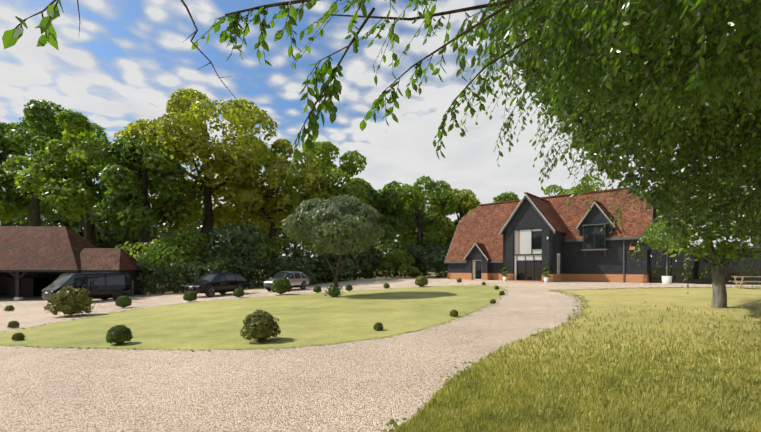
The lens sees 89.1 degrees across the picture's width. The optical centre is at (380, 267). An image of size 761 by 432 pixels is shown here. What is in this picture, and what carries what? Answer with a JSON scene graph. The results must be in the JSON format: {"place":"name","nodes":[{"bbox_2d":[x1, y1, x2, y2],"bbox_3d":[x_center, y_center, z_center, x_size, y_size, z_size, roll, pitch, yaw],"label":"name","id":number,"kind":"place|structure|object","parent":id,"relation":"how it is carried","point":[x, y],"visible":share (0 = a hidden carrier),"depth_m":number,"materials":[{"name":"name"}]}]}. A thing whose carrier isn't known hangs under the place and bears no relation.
{"place":"outdoors","nodes":[
{"label":"outdoors","id":0,"kind":"place"},
{"bbox_2d":[0,284,507,351],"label":"lawn island","id":1,"kind":"structure","parent":0,"point":[319,318],"depth_m":14.07,"materials":[{"name":"green plant"}]},
{"bbox_2d":[11,332,25,340],"bbox_3d":[-10.558,2.015,11.260,0.311,0.252,0.300,0,0,29],"label":"box ball","id":2,"kind":"object","parent":1,"relation":"on","point":[18,336],"visible":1,"depth_m":11.20,"materials":[{"name":"green plant"}]},
{"bbox_2d":[106,324,132,343],"bbox_3d":[-6.914,1.763,10.224,0.597,0.515,0.615,0,0,1],"label":"box ball","id":3,"kind":"object","parent":1,"relation":"on","point":[118,334],"visible":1,"depth_m":10.07,"materials":[{"name":"green plant"}]},
{"bbox_2d":[240,309,280,340],"bbox_3d":[-3.096,1.495,10.073,0.997,0.810,1.030,0,0,1],"label":"bush","id":4,"kind":"object","parent":1,"relation":"on","point":[260,325],"visible":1,"depth_m":9.80,"materials":[{"name":"green plant"}]},
{"bbox_2d":[281,194,385,296],"bbox_3d":[-2.774,-1.285,24.191,6.280,6.465,6.110,0,0,1],"label":"holm oak tree","id":5,"kind":"object","parent":1,"relation":"on","point":[337,218],"visible":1,"depth_m":22.58,"materials":[{"name":"green plant"}]},
{"bbox_2d":[324,284,343,296],"bbox_3d":[-2.871,1.409,24.013,1.310,0.928,1.330,0,0,1],"label":"shrub","id":6,"kind":"object","parent":1,"relation":"on","point":[333,291],"visible":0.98,"depth_m":23.70,"materials":[{"name":"green plant"}]},
{"bbox_2d":[373,322,382,330],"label":"box ball","id":7,"kind":"object","parent":1,"relation":"on","point":[378,326],"visible":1,"depth_m":11.08,"materials":[{"name":"green plant"}]},
{"bbox_2d":[449,309,457,316],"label":"box ball","id":8,"kind":"object","parent":1,"relation":"on","point":[453,313],"visible":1,"depth_m":13.46,"materials":[{"name":"green plant"}]},
{"bbox_2d":[0,0,752,259],"label":"sky","id":9,"kind":"structure","parent":0,"point":[126,59],"materials":[{"name":"blue"}]},
{"bbox_2d":[144,268,760,431],"bbox_3d":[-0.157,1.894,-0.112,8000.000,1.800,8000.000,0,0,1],"label":"ground","id":10,"kind":"structure","parent":0,"point":[694,299],"depth_m":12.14,"materials":[{"name":"green plant"}]},
{"bbox_2d":[0,122,54,225],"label":"tree","id":11,"kind":"object","parent":10,"relation":"on","point":[10,208],"visible":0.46,"depth_m":46.88,"materials":[{"name":"green plant"}]},
{"bbox_2d":[0,208,70,229],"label":"tree","id":12,"kind":"object","parent":10,"relation":"on","point":[11,222],"visible":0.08,"depth_m":56.05,"materials":[{"name":"green plant"}]},
{"bbox_2d":[0,99,81,225],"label":"tree","id":13,"kind":"object","parent":10,"relation":"on","point":[39,130],"visible":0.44,"depth_m":45.25,"materials":[{"name":"green plant"}]},
{"bbox_2d":[0,226,146,300],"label":"carport","id":14,"kind":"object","parent":10,"relation":"on","point":[35,261],"visible":0.58,"depth_m":30.02,"materials":[{"name":"tile"}]},
{"bbox_2d":[2,109,161,246],"bbox_3d":[-32.598,-7.019,44.634,12.139,19.628,14.550,0,0,14],"label":"tree","id":15,"kind":"object","parent":10,"relation":"on","point":[51,168],"visible":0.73,"depth_m":39.79,"materials":[{"name":"green plant"}]},
{"bbox_2d":[40,204,127,252],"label":"tree","id":16,"kind":"object","parent":10,"relation":"on","point":[72,223],"visible":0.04,"depth_m":56.26,"materials":[{"name":"green plant"}]},
{"bbox_2d":[61,214,155,256],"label":"tree","id":17,"kind":"object","parent":10,"relation":"on","point":[102,235],"visible":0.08,"depth_m":57.03,"materials":[{"name":"green plant"}]},
{"bbox_2d":[89,135,193,289],"bbox_3d":[-25.121,-5.667,40.956,10.781,16.566,9.988,0,0,1],"label":"tree","id":18,"kind":"object","parent":10,"relation":"on","point":[122,189],"visible":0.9,"depth_m":38.56,"materials":[{"name":"green plant"}]},
{"bbox_2d":[97,206,213,257],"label":"tree","id":19,"kind":"object","parent":10,"relation":"on","point":[154,236],"visible":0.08,"depth_m":60.00,"materials":[{"name":"green plant"}]},
{"bbox_2d":[115,228,208,290],"bbox_3d":[-21.483,-0.320,37.352,8.489,7.158,10.693,0,0,1],"label":"tree","id":20,"kind":"object","parent":10,"relation":"on","point":[161,248],"visible":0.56,"depth_m":36.70,"materials":[{"name":"green plant"}]},
{"bbox_2d":[156,247,230,288],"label":"tree","id":21,"kind":"object","parent":10,"relation":"on","point":[209,257],"visible":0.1,"depth_m":40.11,"materials":[{"name":"green plant"}]},
{"bbox_2d":[113,88,286,264],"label":"tree","id":22,"kind":"object","parent":10,"relation":"on","point":[186,112],"visible":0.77,"depth_m":42.09,"materials":[{"name":"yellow plant"}]},
{"bbox_2d":[180,211,263,265],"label":"tree","id":23,"kind":"object","parent":10,"relation":"on","point":[199,228],"visible":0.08,"depth_m":61.69,"materials":[{"name":"green plant"}]},
{"bbox_2d":[132,272,343,296],"bbox_3d":[-11.193,1.333,38.425,0.703,1.987,23.558,0,0,41],"label":"fence stock","id":24,"kind":"object","parent":10,"relation":"on","point":[196,279],"visible":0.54,"depth_m":31.91,"materials":[{"name":"brown wood"}]},
{"bbox_2d":[203,222,273,283],"bbox_3d":[-14.454,-1.123,40.468,6.455,7.162,8.916,0,0,1],"label":"tree","id":25,"kind":"object","parent":10,"relation":"on","point":[241,251],"visible":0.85,"depth_m":38.70,"materials":[{"name":"green plant"}]},
{"bbox_2d":[243,236,288,274],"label":"tree","id":26,"kind":"object","parent":10,"relation":"on","point":[268,248],"visible":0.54,"depth_m":43.63,"materials":[{"name":"green plant"}]},
{"bbox_2d":[203,135,335,275],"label":"tree","id":27,"kind":"object","parent":10,"relation":"on","point":[276,166],"visible":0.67,"depth_m":44.07,"materials":[{"name":"green plant"}]},
{"bbox_2d":[249,209,314,255],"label":"tree","id":28,"kind":"object","parent":10,"relation":"on","point":[279,231],"depth_m":64.34,"materials":[{"name":"green plant"}]},
{"bbox_2d":[136,253,431,295],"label":"hedge undergrowth","id":29,"kind":"object","parent":10,"relation":"on","point":[175,268],"visible":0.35,"depth_m":35.24,"materials":[{"name":"green plant"}]},
{"bbox_2d":[274,255,317,284],"bbox_3d":[-8.334,0.590,40.834,5.210,3.735,4.655,0,0,44],"label":"shrub","id":30,"kind":"object","parent":10,"relation":"on","point":[301,264],"visible":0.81,"depth_m":39.92,"materials":[{"name":"green plant"}]},
{"bbox_2d":[271,236,335,283],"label":"tree","id":31,"kind":"object","parent":10,"relation":"on","point":[294,253],"visible":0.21,"depth_m":45.20,"materials":[{"name":"green plant"}]},
{"bbox_2d":[274,141,378,279],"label":"tree","id":32,"kind":"object","parent":10,"relation":"on","point":[347,170],"visible":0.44,"depth_m":49.12,"materials":[{"name":"green plant"}]},
{"bbox_2d":[318,247,355,281],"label":"shrub","id":33,"kind":"object","parent":10,"relation":"on","point":[347,268],"visible":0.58,"depth_m":44.61,"materials":[{"name":"green plant"}]},
{"bbox_2d":[305,232,388,275],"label":"tree","id":34,"kind":"object","parent":10,"relation":"on","point":[336,248],"depth_m":70.22,"materials":[{"name":"green plant"}]},
{"bbox_2d":[333,239,383,278],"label":"tree","id":35,"kind":"object","parent":10,"relation":"on","point":[356,259],"visible":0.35,"depth_m":49.10,"materials":[{"name":"green plant"}]},
{"bbox_2d":[331,177,411,278],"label":"tree","id":36,"kind":"object","parent":10,"relation":"on","point":[387,194],"visible":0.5,"depth_m":54.01,"materials":[{"name":"green plant"}]},
{"bbox_2d":[0,277,760,431],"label":"gravel drive","id":37,"kind":"structure","parent":10,"relation":"on","point":[372,385],"depth_m":6.99,"materials":[{"name":"beige gravel"}]},
{"bbox_2d":[3,305,14,310],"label":"box ball","id":38,"kind":"object","parent":37,"relation":"on","point":[9,308],"visible":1,"depth_m":20.35,"materials":[{"name":"green plant"}]},
{"bbox_2d":[7,321,19,327],"bbox_3d":[-13.274,2.054,13.967,0.371,0.281,0.354,0,0,1],"label":"box ball","id":39,"kind":"object","parent":37,"relation":"on","point":[13,324],"visible":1,"depth_m":13.88,"materials":[{"name":"green plant"}]},
{"bbox_2d":[43,286,97,314],"bbox_3d":[-13.985,1.486,17.503,1.782,1.342,1.716,0,0,1],"label":"bush","id":40,"kind":"object","parent":37,"relation":"on","point":[69,300],"visible":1,"depth_m":17.14,"materials":[{"name":"green plant"}]},
{"bbox_2d":[41,272,130,302],"bbox_3d":[-19.663,1.344,26.006,2.142,2.003,4.586,0,0,28],"label":"black van","id":41,"kind":"object","parent":37,"relation":"on","point":[107,285],"visible":0.65,"depth_m":25.65,"materials":[{"name":"black paint"}]},
{"bbox_2d":[115,295,131,307],"bbox_3d":[-13.748,1.828,20.703,0.794,0.654,0.778,0,0,1],"label":"box ball","id":42,"kind":"object","parent":37,"relation":"on","point":[123,301],"visible":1,"depth_m":20.49,"materials":[{"name":"green plant"}]},
{"bbox_2d":[183,291,196,301],"bbox_3d":[-11.557,1.740,23.455,0.803,0.679,0.802,0,0,1],"label":"box ball","id":43,"kind":"object","parent":37,"relation":"on","point":[189,296],"visible":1,"depth_m":23.21,"materials":[{"name":"green plant"}]},
{"bbox_2d":[184,272,247,296],"bbox_3d":[-12.206,1.251,28.862,2.142,1.768,4.558,0,0,25],"label":"black suv","id":44,"kind":"object","parent":37,"relation":"on","point":[209,284],"visible":0.83,"depth_m":28.06,"materials":[{"name":"black paint"}]},
{"bbox_2d":[233,288,244,296],"bbox_3d":[-9.459,1.697,25.790,0.757,0.622,0.741,0,0,1],"label":"box ball","id":45,"kind":"object","parent":37,"relation":"on","point":[238,292],"visible":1,"depth_m":25.58,"materials":[{"name":"green plant"}]},
{"bbox_2d":[271,277,290,293],"bbox_3d":[-7.065,1.292,27.490,1.487,1.224,1.515,0,0,1],"label":"box ball","id":46,"kind":"object","parent":37,"relation":"on","point":[280,285],"visible":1,"depth_m":27.01,"materials":[{"name":"green plant"}]},
{"bbox_2d":[263,271,308,290],"bbox_3d":[-7.929,1.144,32.782,1.990,1.684,4.114,0,0,28],"label":"silver suv","id":47,"kind":"object","parent":37,"relation":"on","point":[298,279],"visible":0.6,"depth_m":32.37,"materials":[{"name":"grey paint"}]},
{"bbox_2d":[313,286,320,292],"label":"box ball","id":48,"kind":"object","parent":37,"relation":"on","point":[316,289],"visible":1,"depth_m":28.00,"materials":[{"name":"green plant"}]},
{"bbox_2d":[345,285,352,290],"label":"box ball","id":49,"kind":"object","parent":37,"relation":"on","point":[348,287],"visible":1,"depth_m":29.00,"materials":[{"name":"green plant"}]},
{"bbox_2d":[415,276,427,286],"bbox_3d":[3.333,1.097,31.333,1.120,0.928,1.156,0,0,1],"label":"box ball","id":50,"kind":"object","parent":37,"relation":"on","point":[421,281],"visible":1,"depth_m":30.97,"materials":[{"name":"green plant"}]},
{"bbox_2d":[501,260,508,280],"bbox_3d":[11.881,0.299,36.790,0.822,2.031,0.776,0,0,1],"label":"potted plant","id":51,"kind":"object","parent":37,"relation":"on","point":[504,273],"visible":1,"depth_m":36.67,"materials":[{"name":"green plant"}]},
{"bbox_2d":[542,259,550,281],"bbox_3d":[14.725,0.300,34.293,0.836,2.028,0.780,0,0,1],"label":"potted plant","id":52,"kind":"object","parent":37,"relation":"on","point":[546,278],"visible":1,"depth_m":34.18,"materials":[{"name":"green plant"}]},
{"bbox_2d":[641,219,691,283],"bbox_3d":[23.070,-1.353,31.168,3.419,5.335,3.523,0,0,1],"label":"tree in tub","id":53,"kind":"object","parent":37,"relation":"on","point":[666,279],"visible":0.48,"depth_m":30.81,"materials":[{"name":"green plant"}]},
{"bbox_2d":[2,0,760,293],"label":"tree","id":54,"kind":"object","parent":10,"relation":"on","point":[663,76],"visible":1,"depth_m":5.11,"materials":[{"name":"green plant"}]},
{"bbox_2d":[357,239,417,278],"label":"tree","id":55,"kind":"object","parent":10,"relation":"on","point":[384,249],"visible":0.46,"depth_m":51.87,"materials":[{"name":"green plant"}]},
{"bbox_2d":[378,249,420,277],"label":"shrub","id":56,"kind":"object","parent":10,"relation":"on","point":[399,257],"visible":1,"depth_m":49.23,"materials":[{"name":"green plant"}]},
{"bbox_2d":[380,202,454,254],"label":"tree","id":57,"kind":"object","parent":10,"relation":"on","point":[447,240],"visible":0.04,"depth_m":68.57,"materials":[{"name":"green plant"}]},
{"bbox_2d":[396,240,444,276],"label":"tree","id":58,"kind":"object","parent":10,"relation":"on","point":[434,245],"visible":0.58,"depth_m":54.06,"materials":[{"name":"green plant"}]},
{"bbox_2d":[385,175,458,270],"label":"tree","id":59,"kind":"object","parent":10,"relation":"on","point":[415,199],"visible":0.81,"depth_m":57.19,"materials":[{"name":"green plant"}]},
{"bbox_2d":[425,249,447,276],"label":"shrub","id":60,"kind":"object","parent":10,"relation":"on","point":[436,259],"visible":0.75,"depth_m":49.72,"materials":[{"name":"green plant"}]},
{"bbox_2d":[426,188,480,244],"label":"tree","id":61,"kind":"object","parent":10,"relation":"on","point":[467,203],"visible":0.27,"depth_m":62.80,"materials":[{"name":"green plant"}]},
{"bbox_2d":[492,191,518,202],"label":"tree","id":62,"kind":"object","parent":10,"relation":"on","point":[505,196],"visible":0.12,"depth_m":65.91,"materials":[{"name":"green plant"}]},
{"bbox_2d":[544,174,603,195],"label":"tree","id":63,"kind":"object","parent":10,"relation":"on","point":[560,189],"visible":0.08,"depth_m":73.24,"materials":[{"name":"green plant"}]},
{"bbox_2d":[444,187,760,284],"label":"house","id":64,"kind":"structure","parent":10,"relation":"on","point":[526,236],"depth_m":35.70,"materials":[{"name":"tile"}]},
{"bbox_2d":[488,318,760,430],"bbox_3d":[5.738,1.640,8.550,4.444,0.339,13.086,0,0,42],"label":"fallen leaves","id":65,"kind":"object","parent":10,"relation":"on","point":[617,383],"visible":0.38,"depth_m":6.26,"materials":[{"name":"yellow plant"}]},
{"bbox_2d":[641,170,719,242],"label":"tree","id":66,"kind":"object","parent":10,"relation":"on","point":[657,210],"visible":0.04,"depth_m":65.41,"materials":[{"name":"green plant"}]},
{"bbox_2d":[664,226,760,307],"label":"catalpa tree","id":67,"kind":"object","parent":10,"relation":"on","point":[719,298],"visible":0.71,"depth_m":14.05,"materials":[{"name":"green plant"}]},
{"bbox_2d":[688,180,760,245],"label":"tree","id":68,"kind":"object","parent":10,"relation":"on","point":[757,236],"depth_m":60.55,"materials":[{"name":"green plant"}]},
{"bbox_2d":[732,276,760,288],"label":"picnic table","id":69,"kind":"object","parent":10,"relation":"on","point":[740,282],"visible":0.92,"depth_m":23.88,"materials":[{"name":"brown wood"}]},
{"bbox_2d":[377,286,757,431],"bbox_3d":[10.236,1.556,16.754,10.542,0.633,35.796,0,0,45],"label":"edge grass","id":70,"kind":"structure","parent":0,"point":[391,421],"depth_m":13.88,"materials":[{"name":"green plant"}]}
]}

